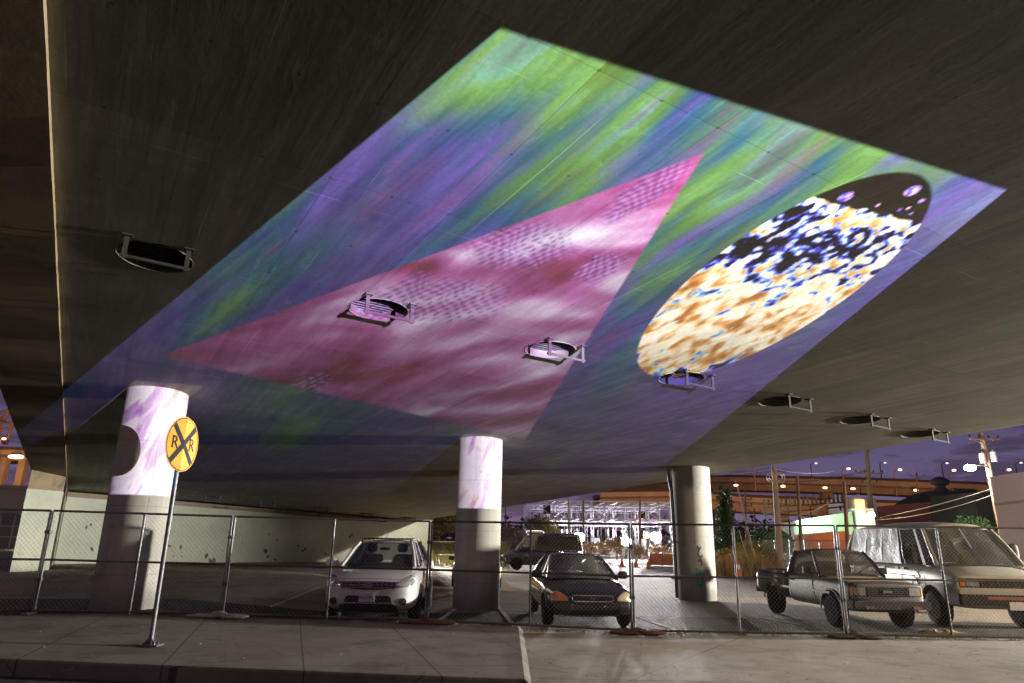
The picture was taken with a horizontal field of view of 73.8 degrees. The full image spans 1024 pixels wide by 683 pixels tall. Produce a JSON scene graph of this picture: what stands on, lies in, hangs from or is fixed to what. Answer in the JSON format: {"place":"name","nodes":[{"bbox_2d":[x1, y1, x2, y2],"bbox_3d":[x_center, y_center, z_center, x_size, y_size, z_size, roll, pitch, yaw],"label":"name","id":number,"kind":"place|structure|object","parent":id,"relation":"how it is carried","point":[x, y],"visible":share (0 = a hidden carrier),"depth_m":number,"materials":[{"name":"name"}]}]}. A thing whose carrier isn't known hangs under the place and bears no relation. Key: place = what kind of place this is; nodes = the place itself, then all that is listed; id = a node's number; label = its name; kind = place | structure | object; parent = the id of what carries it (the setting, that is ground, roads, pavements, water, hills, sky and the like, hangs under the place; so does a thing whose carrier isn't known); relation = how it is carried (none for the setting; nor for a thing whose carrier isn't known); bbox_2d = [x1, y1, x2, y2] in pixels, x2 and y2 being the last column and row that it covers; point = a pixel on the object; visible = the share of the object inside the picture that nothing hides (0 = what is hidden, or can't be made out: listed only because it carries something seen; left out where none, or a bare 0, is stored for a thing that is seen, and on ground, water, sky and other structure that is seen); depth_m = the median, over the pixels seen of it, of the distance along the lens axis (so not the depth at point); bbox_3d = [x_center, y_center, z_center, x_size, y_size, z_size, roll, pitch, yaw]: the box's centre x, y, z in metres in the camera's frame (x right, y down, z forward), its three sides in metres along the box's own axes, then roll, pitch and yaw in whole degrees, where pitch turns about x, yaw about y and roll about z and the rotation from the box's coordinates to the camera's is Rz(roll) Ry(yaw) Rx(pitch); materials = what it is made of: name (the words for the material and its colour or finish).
{"place":"outdoors","nodes":[
{"label":"outdoors","id":0,"kind":"place"},
{"bbox_2d":[0,676,166,682],"bbox_3d":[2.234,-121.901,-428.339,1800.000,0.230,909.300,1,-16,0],"label":"street","id":1,"kind":"structure","parent":0,"point":[6,679],"depth_m":7.56,"materials":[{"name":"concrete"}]},
{"bbox_2d":[0,627,530,682],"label":"kerb","id":2,"kind":"structure","parent":1,"relation":"on","point":[102,670],"depth_m":7.80,"materials":[{"name":"concrete"}]},
{"bbox_2d":[538,678,770,682],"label":"gutter","id":3,"kind":"object","parent":1,"relation":"on","point":[653,680],"visible":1,"depth_m":8.43,"materials":[{"name":"concrete"}]},
{"bbox_2d":[0,613,523,675],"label":"sidewalk","id":4,"kind":"structure","parent":0,"point":[393,646],"depth_m":9.61,"materials":[{"name":"concrete"}]},
{"bbox_2d":[136,417,197,646],"bbox_3d":[-4.684,2.522,9.297,0.260,3.010,0.766,1,-16,0],"label":"crossing sign","id":5,"kind":"object","parent":4,"relation":"on","point":[181,445],"visible":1,"depth_m":9.41,"materials":[{"name":"metal"}]},
{"bbox_2d":[186,610,248,618],"bbox_3d":[-5.102,4.731,11.833,1.106,0.130,0.282,1,-16,0],"label":"sandbag","id":6,"kind":"object","parent":4,"relation":"on","point":[221,614],"visible":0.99,"depth_m":11.74,"materials":[{"name":"fabric"}]},
{"bbox_2d":[223,515,431,624],"bbox_3d":[-3.313,4.202,12.588,3.685,1.842,0.700,4,-16,-11],"label":"fence panel","id":7,"kind":"object","parent":4,"relation":"on","point":[330,566],"visible":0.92,"depth_m":12.57,"materials":[{"name":"metal"}]},
{"bbox_2d":[396,617,455,624],"bbox_3d":[-1.573,5.103,12.480,1.106,0.130,0.282,1,-16,0],"label":"sandbag","id":8,"kind":"object","parent":4,"relation":"on","point":[425,620],"visible":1,"depth_m":12.39,"materials":[{"name":"fabric"}]},
{"bbox_2d":[429,538,509,568],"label":"bank","id":9,"kind":"structure","parent":0,"point":[449,566],"depth_m":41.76,"materials":[{"name":"plant"}]},
{"bbox_2d":[433,541,504,564],"bbox_3d":[-4.074,13.168,42.495,7.303,1.446,5.070,1,-16,0],"label":"pipe rail","id":10,"kind":"object","parent":9,"relation":"on","point":[450,554],"visible":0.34,"depth_m":44.91,"materials":[{"name":"metal"}]},
{"bbox_2d":[0,540,1013,622],"bbox_3d":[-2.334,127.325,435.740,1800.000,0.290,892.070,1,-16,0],"label":"ground","id":11,"kind":"structure","parent":0,"point":[645,587],"depth_m":19.40,"materials":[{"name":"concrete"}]},
{"bbox_2d":[0,485,27,547],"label":"cream building","id":12,"kind":"structure","parent":11,"relation":"on","point":[12,496],"depth_m":53.53,"materials":[{"name":"beige paint"}]},
{"bbox_2d":[0,515,18,547],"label":"window frame","id":13,"kind":"structure","parent":12,"relation":"in","point":[13,526],"depth_m":52.76,"materials":[{"name":"grey metal"}]},
{"bbox_2d":[0,513,20,547],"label":"window","id":14,"kind":"structure","parent":12,"relation":"in","point":[5,544],"depth_m":52.81,"materials":[{"name":"black glass"}]},
{"bbox_2d":[0,446,28,485],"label":"viaduct","id":15,"kind":"object","parent":11,"relation":"on","point":[21,470],"visible":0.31,"depth_m":119.47,"materials":[{"name":"concrete"}]},
{"bbox_2d":[0,409,14,444],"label":"sign gantry","id":16,"kind":"object","parent":15,"relation":"on","point":[3,418],"visible":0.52,"depth_m":124.96,"materials":[{"name":"metal"}]},
{"bbox_2d":[8,452,23,458],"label":"underdeck lamp","id":17,"kind":"object","parent":15,"relation":"attached to","point":[13,455],"visible":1,"depth_m":115.40,"materials":[{"name":"white"}]},
{"bbox_2d":[88,386,188,610],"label":"concrete column","id":18,"kind":"structure","parent":11,"relation":"on","point":[142,475],"depth_m":12.85,"materials":[{"name":"white concrete"}]},
{"bbox_2d":[0,0,1023,519],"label":"overpass","id":19,"kind":"object","parent":18,"relation":"on","point":[372,258],"visible":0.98,"depth_m":7.31,"materials":[{"name":"concrete"}]},
{"bbox_2d":[10,470,431,571],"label":"abutment wall","id":20,"kind":"structure","parent":11,"relation":"on","point":[46,490],"depth_m":33.00,"materials":[{"name":"paint"}]},
{"bbox_2d":[269,587,319,606],"bbox_3d":[-5.471,6.515,17.523,0.070,0.043,5.658,2,-16,-4],"label":"parking line","id":21,"kind":"object","parent":11,"relation":"on","point":[294,597],"visible":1,"depth_m":16.89,"materials":[{"name":"paint"}]},
{"bbox_2d":[325,534,433,618],"bbox_3d":[-2.839,5.205,15.379,2.273,1.750,4.542,1,-16,-1],"label":"parked suv","id":22,"kind":"object","parent":11,"relation":"on","point":[377,585],"visible":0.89,"depth_m":13.55,"materials":[{"name":"white paint"}]},
{"bbox_2d":[427,515,455,543],"bbox_3d":[-5.707,14.964,55.923,4.357,5.018,4.097,-6,-17,22],"label":"autumn tree","id":23,"kind":"object","parent":11,"relation":"on","point":[443,526],"visible":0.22,"depth_m":55.15,"materials":[{"name":"brown plant"}]},
{"bbox_2d":[439,609,455,619],"bbox_3d":[-1.278,6.778,17.611,0.122,0.001,8.162,0,-16,4],"label":"parking line","id":24,"kind":"object","parent":11,"relation":"on","point":[449,613],"visible":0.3,"depth_m":15.39,"materials":[{"name":"paint"}]},
{"bbox_2d":[449,556,505,586],"bbox_3d":[-1.296,8.342,25.486,2.083,1.382,4.474,2,-16,-2],"label":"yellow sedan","id":25,"kind":"object","parent":11,"relation":"on","point":[501,559],"visible":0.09,"depth_m":23.84,"materials":[{"name":"black metal"}]},
{"bbox_2d":[453,436,502,610],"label":"concrete column","id":26,"kind":"structure","parent":11,"relation":"on","point":[479,485],"depth_m":16.87,"materials":[{"name":"white concrete"}]},
{"bbox_2d":[499,606,515,625],"bbox_3d":[-0.307,6.561,16.798,0.110,0.001,9.180,3,-16,-5],"label":"parking line","id":27,"kind":"object","parent":11,"relation":"on","point":[508,619],"visible":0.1,"depth_m":15.01,"materials":[{"name":"paint"}]},
{"bbox_2d":[500,524,525,548],"bbox_3d":[-0.738,18.430,63.247,4.166,3.176,4.376,-7,-18,27],"label":"scrubby tree","id":28,"kind":"object","parent":11,"relation":"on","point":[514,532],"visible":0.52,"depth_m":62.90,"materials":[{"name":"plant"}]},
{"bbox_2d":[502,530,582,569],"bbox_3d":[1.667,11.717,38.341,4.464,2.134,2.098,2,-16,-2],"label":"suv","id":29,"kind":"object","parent":11,"relation":"on","point":[538,555],"visible":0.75,"depth_m":37.67,"materials":[{"name":"paint"}]},
{"bbox_2d":[521,515,564,539],"bbox_3d":[2.721,16.925,59.487,4.036,3.522,4.018,1,-16,0],"label":"scrubby tree","id":30,"kind":"object","parent":11,"relation":"on","point":[543,527],"visible":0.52,"depth_m":58.91,"materials":[{"name":"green plant"}]},
{"bbox_2d":[568,497,569,533],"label":"utility pole","id":31,"kind":"object","parent":11,"relation":"on","point":[568,515],"visible":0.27,"depth_m":68.80,"materials":[{"name":"brown wood"}]},
{"bbox_2d":[573,532,584,541],"bbox_3d":[6.218,18.935,63.362,1.040,2.304,0.308,1,-16,0],"label":"floodlight","id":32,"kind":"object","parent":11,"relation":"on","point":[582,538],"visible":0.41,"depth_m":63.47,"materials":[{"name":"metal"}]},
{"bbox_2d":[531,552,629,625],"bbox_3d":[1.394,5.450,15.297,2.083,1.382,4.474,2,-16,-4],"label":"parked sedan","id":33,"kind":"object","parent":11,"relation":"on","point":[568,563],"visible":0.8,"depth_m":13.68,"materials":[{"name":"black paint"}]},
{"bbox_2d":[582,500,584,552],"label":"utility pole","id":34,"kind":"object","parent":11,"relation":"on","point":[583,526],"visible":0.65,"depth_m":69.58,"materials":[{"name":"brown wood"}]},
{"bbox_2d":[582,541,611,555],"bbox_3d":[7.045,17.671,57.484,3.004,1.702,2.945,1,-16,0],"label":"dry bush","id":35,"kind":"object","parent":11,"relation":"on","point":[591,546],"visible":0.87,"depth_m":57.28,"materials":[{"name":"brown plant"}]},
{"bbox_2d":[523,500,672,556],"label":"substation","id":36,"kind":"object","parent":11,"relation":"on","point":[546,508],"visible":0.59,"depth_m":77.29,"materials":[{"name":"metal"}]},
{"bbox_2d":[432,514,773,547],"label":"treeline","id":37,"kind":"object","parent":11,"relation":"on","point":[452,534],"visible":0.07,"depth_m":193.27,"materials":[{"name":"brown plant"}]},
{"bbox_2d":[602,537,626,560],"bbox_3d":[8.769,17.806,58.458,2.256,2.061,2.158,1,-16,0],"label":"dry bush","id":38,"kind":"object","parent":11,"relation":"on","point":[616,545],"visible":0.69,"depth_m":58.19,"materials":[{"name":"brown plant"}]},
{"bbox_2d":[618,554,625,566],"bbox_3d":[7.217,14.389,44.804,0.460,0.780,0.460,1,-16,0],"label":"traffic cone","id":39,"kind":"object","parent":11,"relation":"on","point":[621,563],"visible":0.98,"depth_m":44.68,"materials":[{"name":"orange plastic"}]},
{"bbox_2d":[620,537,630,558],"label":"floodlight","id":40,"kind":"object","parent":11,"relation":"on","point":[623,538],"visible":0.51,"depth_m":65.31,"materials":[{"name":"metal"}]},
{"bbox_2d":[583,535,672,558],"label":"barbed fence","id":41,"kind":"object","parent":11,"relation":"on","point":[597,537],"visible":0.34,"depth_m":67.18,"materials":[{"name":"metal"}]},
{"bbox_2d":[625,544,647,560],"bbox_3d":[10.537,17.783,57.296,2.071,1.517,2.079,1,-16,0],"label":"dry bush","id":42,"kind":"object","parent":11,"relation":"on","point":[637,550],"visible":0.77,"depth_m":57.07,"materials":[{"name":"brown plant"}]},
{"bbox_2d":[634,555,638,566],"bbox_3d":[8.136,14.405,44.804,0.460,0.780,0.460,1,-16,0],"label":"traffic cone","id":43,"kind":"object","parent":11,"relation":"on","point":[635,563],"visible":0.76,"depth_m":44.71,"materials":[{"name":"orange plastic"}]},
{"bbox_2d":[639,496,640,558],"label":"utility pole","id":44,"kind":"object","parent":11,"relation":"on","point":[640,522],"visible":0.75,"depth_m":67.73,"materials":[{"name":"brown wood"}]},
{"bbox_2d":[644,555,652,567],"bbox_3d":[8.765,14.140,43.844,0.460,0.780,0.460,1,-16,0],"label":"traffic cone","id":45,"kind":"object","parent":11,"relation":"on","point":[648,565],"visible":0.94,"depth_m":43.71,"materials":[{"name":"orange plastic"}]},
{"bbox_2d":[650,532,660,545],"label":"floodlight","id":46,"kind":"object","parent":11,"relation":"on","point":[654,535],"visible":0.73,"depth_m":65.42,"materials":[{"name":"metal"}]},
{"bbox_2d":[645,543,668,552],"bbox_3d":[12.704,18.386,59.433,2.343,1.608,2.084,1,-16,0],"label":"dry bush","id":47,"kind":"object","parent":11,"relation":"on","point":[654,548],"visible":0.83,"depth_m":59.32,"materials":[{"name":"brown plant"}]},
{"bbox_2d":[648,552,673,565],"bbox_3d":[10.933,15.231,47.703,2.706,0.900,0.500,1,-16,0],"label":"lot barrier","id":48,"kind":"object","parent":11,"relation":"on","point":[656,557],"visible":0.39,"depth_m":47.55,"materials":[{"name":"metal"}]},
{"bbox_2d":[666,466,716,600],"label":"concrete column","id":49,"kind":"structure","parent":11,"relation":"on","point":[690,496],"depth_m":20.60,"materials":[{"name":"concrete"}]},
{"bbox_2d":[713,484,741,556],"bbox_3d":[13.930,12.077,44.459,2.019,5.479,1.992,1,-16,0],"label":"cypress tree","id":50,"kind":"object","parent":11,"relation":"on","point":[724,509],"visible":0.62,"depth_m":44.33,"materials":[{"name":"green plant"}]},
{"bbox_2d":[737,561,742,578],"bbox_3d":[11.064,11.131,33.275,0.460,0.780,0.460,1,-16,0],"label":"traffic cone","id":51,"kind":"object","parent":11,"relation":"on","point":[739,572],"visible":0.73,"depth_m":33.19,"materials":[{"name":"orange plastic"}]},
{"bbox_2d":[735,481,755,555],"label":"guy wires","id":52,"kind":"object","parent":11,"relation":"attached to","point":[745,523],"visible":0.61,"depth_m":36.75,"materials":[{"name":"grey metal"}]},
{"bbox_2d":[739,491,752,538],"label":"utility pole","id":53,"kind":"object","parent":11,"relation":"on","point":[746,509],"visible":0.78,"depth_m":72.90,"materials":[{"name":"brown wood"}]},
{"bbox_2d":[593,489,900,523],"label":"viaduct","id":54,"kind":"object","parent":11,"relation":"on","point":[660,495],"visible":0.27,"depth_m":123.82,"materials":[{"name":"concrete"}]},
{"bbox_2d":[715,548,785,576],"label":"tall grass","id":55,"kind":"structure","parent":11,"relation":"on","point":[730,567],"depth_m":34.80,"materials":[{"name":"brown plant"}]},
{"bbox_2d":[714,538,789,565],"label":"weed leaves","id":56,"kind":"object","parent":11,"relation":"on","point":[742,547],"visible":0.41,"depth_m":38.71,"materials":[{"name":"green plant"}]},
{"bbox_2d":[748,508,761,546],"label":"utility pole","id":57,"kind":"object","parent":11,"relation":"on","point":[753,511],"visible":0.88,"depth_m":82.45,"materials":[{"name":"brown wood"}]},
{"bbox_2d":[748,527,769,554],"bbox_3d":[19.302,15.602,51.880,2.448,3.001,2.295,1,-16,0],"label":"green bush","id":58,"kind":"object","parent":11,"relation":"on","point":[757,532],"visible":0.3,"depth_m":51.75,"materials":[{"name":"green plant"}]},
{"bbox_2d":[766,466,784,567],"bbox_3d":[15.163,10.167,38.779,1.064,6.037,0.400,1,-16,0],"label":"utility pole","id":59,"kind":"object","parent":11,"relation":"on","point":[777,517],"visible":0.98,"depth_m":38.80,"materials":[{"name":"brown wood"}]},
{"bbox_2d":[711,469,771,474],"bbox_3d":[13.319,7.761,40.504,4.292,0.269,0.040,-7,-18,27],"label":"overhead wire","id":60,"kind":"object","parent":59,"relation":"attached to","point":[739,473],"visible":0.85,"depth_m":40.40,"materials":[{"name":"grey metal"}]},
{"bbox_2d":[777,469,832,473],"bbox_3d":[21.658,9.310,49.469,0.040,2.041,23.821,-9,-19,31],"label":"overhead wire","id":61,"kind":"object","parent":59,"relation":"attached to","point":[805,473],"visible":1,"depth_m":47.98,"materials":[{"name":"grey metal"}]},
{"bbox_2d":[762,528,794,554],"bbox_3d":[19.501,15.000,49.708,2.240,2.976,2.253,1,-16,0],"label":"green bush","id":62,"kind":"object","parent":11,"relation":"on","point":[772,536],"visible":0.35,"depth_m":49.69,"materials":[{"name":"green plant"}]},
{"bbox_2d":[796,476,803,549],"bbox_3d":[21.238,13.316,50.392,0.462,6.643,0.300,1,-16,0],"label":"utility pole","id":63,"kind":"object","parent":11,"relation":"on","point":[799,507],"visible":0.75,"depth_m":50.52,"materials":[{"name":"brown wood"}]},
{"bbox_2d":[763,494,843,555],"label":"switch rack","id":64,"kind":"object","parent":11,"relation":"on","point":[803,503],"visible":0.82,"depth_m":66.32,"materials":[{"name":"black metal"}]},
{"bbox_2d":[759,539,848,567],"bbox_3d":[22.660,13.302,42.080,14.743,1.900,0.066,1,-16,0],"label":"back fence","id":65,"kind":"object","parent":11,"relation":"on","point":[805,545],"visible":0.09,"depth_m":42.26,"materials":[{"name":"metal"}]},
{"bbox_2d":[623,475,989,549],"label":"viaduct","id":66,"kind":"object","parent":11,"relation":"on","point":[886,487],"visible":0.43,"depth_m":150.92,"materials":[{"name":"concrete"}]},
{"bbox_2d":[753,468,755,490],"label":"street lamp","id":67,"kind":"object","parent":66,"relation":"on","point":[754,479],"visible":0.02,"depth_m":147.63,"materials":[{"name":"brown"}]},
{"bbox_2d":[893,469,901,495],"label":"street lamp","id":68,"kind":"object","parent":66,"relation":"on","point":[894,478],"visible":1,"depth_m":146.13,"materials":[{"name":"brown"}]},
{"bbox_2d":[781,498,878,561],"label":"pale warehouse","id":69,"kind":"structure","parent":11,"relation":"on","point":[858,508],"depth_m":59.77,"materials":[{"name":"white"}]},
{"bbox_2d":[815,504,827,516],"bbox_3d":[29.596,16.849,65.029,1.160,2.600,1.131,1,-16,0],"label":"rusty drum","id":70,"kind":"object","parent":69,"relation":"attached to","point":[822,511],"visible":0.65,"depth_m":64.84,"materials":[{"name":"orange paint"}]},
{"bbox_2d":[854,499,864,507],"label":"window","id":71,"kind":"structure","parent":69,"relation":"in","point":[859,503],"depth_m":73.20,"materials":[{"name":"yellow glass"}]},
{"bbox_2d":[866,512,874,516],"bbox_3d":[29.152,14.080,55.551,0.553,0.450,0.644,1,-16,0],"label":"wall lamp","id":72,"kind":"object","parent":69,"relation":"attached to","point":[870,514],"visible":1,"depth_m":55.29,"materials":[{"name":"beige"}]},
{"bbox_2d":[755,548,931,627],"bbox_3d":[7.419,5.649,15.936,1.970,1.568,4.622,2,-16,-5],"label":"pickup truck","id":73,"kind":"object","parent":11,"relation":"on","point":[829,587],"visible":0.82,"depth_m":15.02,"materials":[{"name":"grey paint"}]},
{"bbox_2d":[842,482,849,548],"bbox_3d":[23.707,13.056,48.399,0.604,6.132,0.320,1,-16,0],"label":"utility pole","id":74,"kind":"object","parent":11,"relation":"on","point":[847,538],"visible":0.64,"depth_m":48.54,"materials":[{"name":"wood"}]},
{"bbox_2d":[854,449,892,522],"bbox_3d":[31.747,14.462,60.410,3.789,10.382,0.652,-1,-16,6],"label":"utility pole","id":75,"kind":"object","parent":11,"relation":"on","point":[868,473],"visible":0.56,"depth_m":60.99,"materials":[{"name":"brown wood"}]},
{"bbox_2d":[788,470,865,481],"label":"overhead wire","id":76,"kind":"object","parent":75,"relation":"attached to","point":[824,479],"visible":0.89,"depth_m":66.59,"materials":[{"name":"black metal"}]},
{"bbox_2d":[909,472,924,492],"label":"utility pole","id":77,"kind":"object","parent":11,"relation":"on","point":[916,481],"visible":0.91,"depth_m":108.37,"materials":[{"name":"brown wood"}]},
{"bbox_2d":[847,522,1023,627],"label":"old van","id":78,"kind":"object","parent":11,"relation":"on","point":[931,562],"visible":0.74,"depth_m":15.18,"materials":[{"name":"white paint"}]},
{"bbox_2d":[930,492,998,535],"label":"dark shed","id":79,"kind":"structure","parent":11,"relation":"on","point":[983,508],"depth_m":54.33,"materials":[{"name":"black paint"}]},
{"bbox_2d":[954,514,996,532],"bbox_3d":[32.911,14.250,48.223,2.458,4.056,2.479,10,-18,-28],"label":"green bush","id":80,"kind":"object","parent":11,"relation":"on","point":[980,523],"visible":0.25,"depth_m":48.37,"materials":[{"name":"green plant"}]},
{"bbox_2d":[964,432,1000,536],"bbox_3d":[31.795,10.697,45.578,3.427,9.384,0.842,7,-17,-19],"label":"utility pole","id":81,"kind":"object","parent":11,"relation":"on","point":[984,458],"visible":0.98,"depth_m":46.51,"materials":[{"name":"brown wood"}]},
{"bbox_2d":[879,495,990,519],"bbox_3d":[31.847,12.795,52.158,0.040,1.327,13.041,2,-16,-4],"label":"overhead wire","id":82,"kind":"object","parent":81,"relation":"attached to","point":[935,511],"visible":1,"depth_m":51.39,"materials":[{"name":"grey metal"}]},
{"bbox_2d":[883,489,989,516],"bbox_3d":[31.893,12.505,52.243,0.040,1.515,13.032,2,-16,-4],"label":"overhead wire","id":83,"kind":"object","parent":81,"relation":"attached to","point":[938,504],"visible":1,"depth_m":51.20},
{"bbox_2d":[990,472,1023,569],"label":"white block","id":84,"kind":"structure","parent":11,"relation":"on","point":[1008,492],"depth_m":38.38,"materials":[{"name":"paint"}]},
{"bbox_2d":[0,599,1023,638],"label":"asphalt strip","id":85,"kind":"object","parent":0,"point":[981,630],"visible":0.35,"depth_m":14.23,"materials":[{"name":"grey asphalt"}]},
{"bbox_2d":[0,508,51,614],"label":"fence panel","id":86,"kind":"object","parent":85,"relation":"on","point":[40,560],"visible":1,"depth_m":11.66,"materials":[{"name":"metal"}]},
{"bbox_2d":[33,510,232,618],"bbox_3d":[-6.547,3.894,11.985,3.081,1.755,0.700,4,-16,-11],"label":"fence panel","id":87,"kind":"object","parent":85,"relation":"on","point":[48,559],"visible":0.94,"depth_m":11.96,"materials":[{"name":"metal"}]},
{"bbox_2d":[427,520,640,634],"bbox_3d":[0.383,4.443,12.989,3.944,1.972,0.702,1,-16,0],"label":"fence panel","id":88,"kind":"object","parent":85,"relation":"on","point":[530,561],"visible":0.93,"depth_m":12.95,"materials":[{"name":"metal"}]},
{"bbox_2d":[635,616,676,629],"bbox_3d":[3.028,5.884,14.241,0.090,0.001,2.717,3,-16,-8],"label":"parking line","id":89,"kind":"object","parent":85,"relation":"on","point":[655,622],"visible":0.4,"depth_m":14.40,"materials":[{"name":"paint"}]},
{"bbox_2d":[918,629,967,633],"bbox_3d":[8.501,5.734,13.522,0.999,0.079,0.236,-1,-16,6],"label":"leaf heap","id":90,"kind":"object","parent":85,"relation":"on","point":[940,631],"visible":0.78,"depth_m":13.52,"materials":[{"name":"brown plant"}]},
{"bbox_2d":[0,390,1023,542],"label":"sky","id":91,"kind":"structure","parent":0,"point":[926,457],"materials":[{"name":"purple"}]},
{"bbox_2d":[523,630,1023,682],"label":"driveway","id":92,"kind":"structure","parent":0,"point":[569,657],"depth_m":10.15,"materials":[{"name":"concrete"}]},
{"bbox_2d":[0,607,1022,640],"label":"weeds","id":93,"kind":"object","parent":92,"relation":"on","point":[332,619],"visible":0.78,"depth_m":12.64,"materials":[{"name":"brown plant"}]},
{"bbox_2d":[9,607,1020,682],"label":"litter","id":94,"kind":"object","parent":92,"relation":"on","point":[666,651],"visible":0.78,"depth_m":10.30,"materials":[{"name":"white paper"}]},
{"bbox_2d":[523,632,553,632],"bbox_3d":[0.524,5.342,12.523,1.268,0.001,0.090,2,-16,-2],"label":"parking line","id":95,"kind":"object","parent":92,"relation":"on","point":[538,632],"visible":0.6,"depth_m":12.54,"materials":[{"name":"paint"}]},
{"bbox_2d":[606,627,666,634],"bbox_3d":[2.280,5.311,12.525,1.106,0.130,0.282,1,-16,0],"label":"sandbag","id":96,"kind":"object","parent":92,"relation":"on","point":[634,631],"visible":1,"depth_m":12.44,"materials":[{"name":"fabric"}]},
{"bbox_2d":[630,523,859,638],"bbox_3d":[4.301,4.493,12.995,4.069,2.017,0.700,1,-16,0],"label":"fence panel","id":97,"kind":"object","parent":92,"relation":"on","point":[736,577],"visible":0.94,"depth_m":12.99,"materials":[{"name":"metal"}]},
{"bbox_2d":[823,631,884,638],"bbox_3d":[6.268,5.383,12.524,1.106,0.130,0.282,1,-16,0],"label":"sandbag","id":98,"kind":"object","parent":92,"relation":"on","point":[850,635],"visible":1,"depth_m":12.44,"materials":[{"name":"fabric"}]},
{"bbox_2d":[835,525,1023,637],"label":"fence panel","id":99,"kind":"object","parent":92,"relation":"on","point":[943,579],"visible":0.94,"depth_m":12.98,"materials":[{"name":"metal"}]},
{"bbox_2d":[877,476,977,524],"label":"red warehouse","id":100,"kind":"structure","parent":0,"point":[915,502],"depth_m":79.16,"materials":[{"name":"brick"}]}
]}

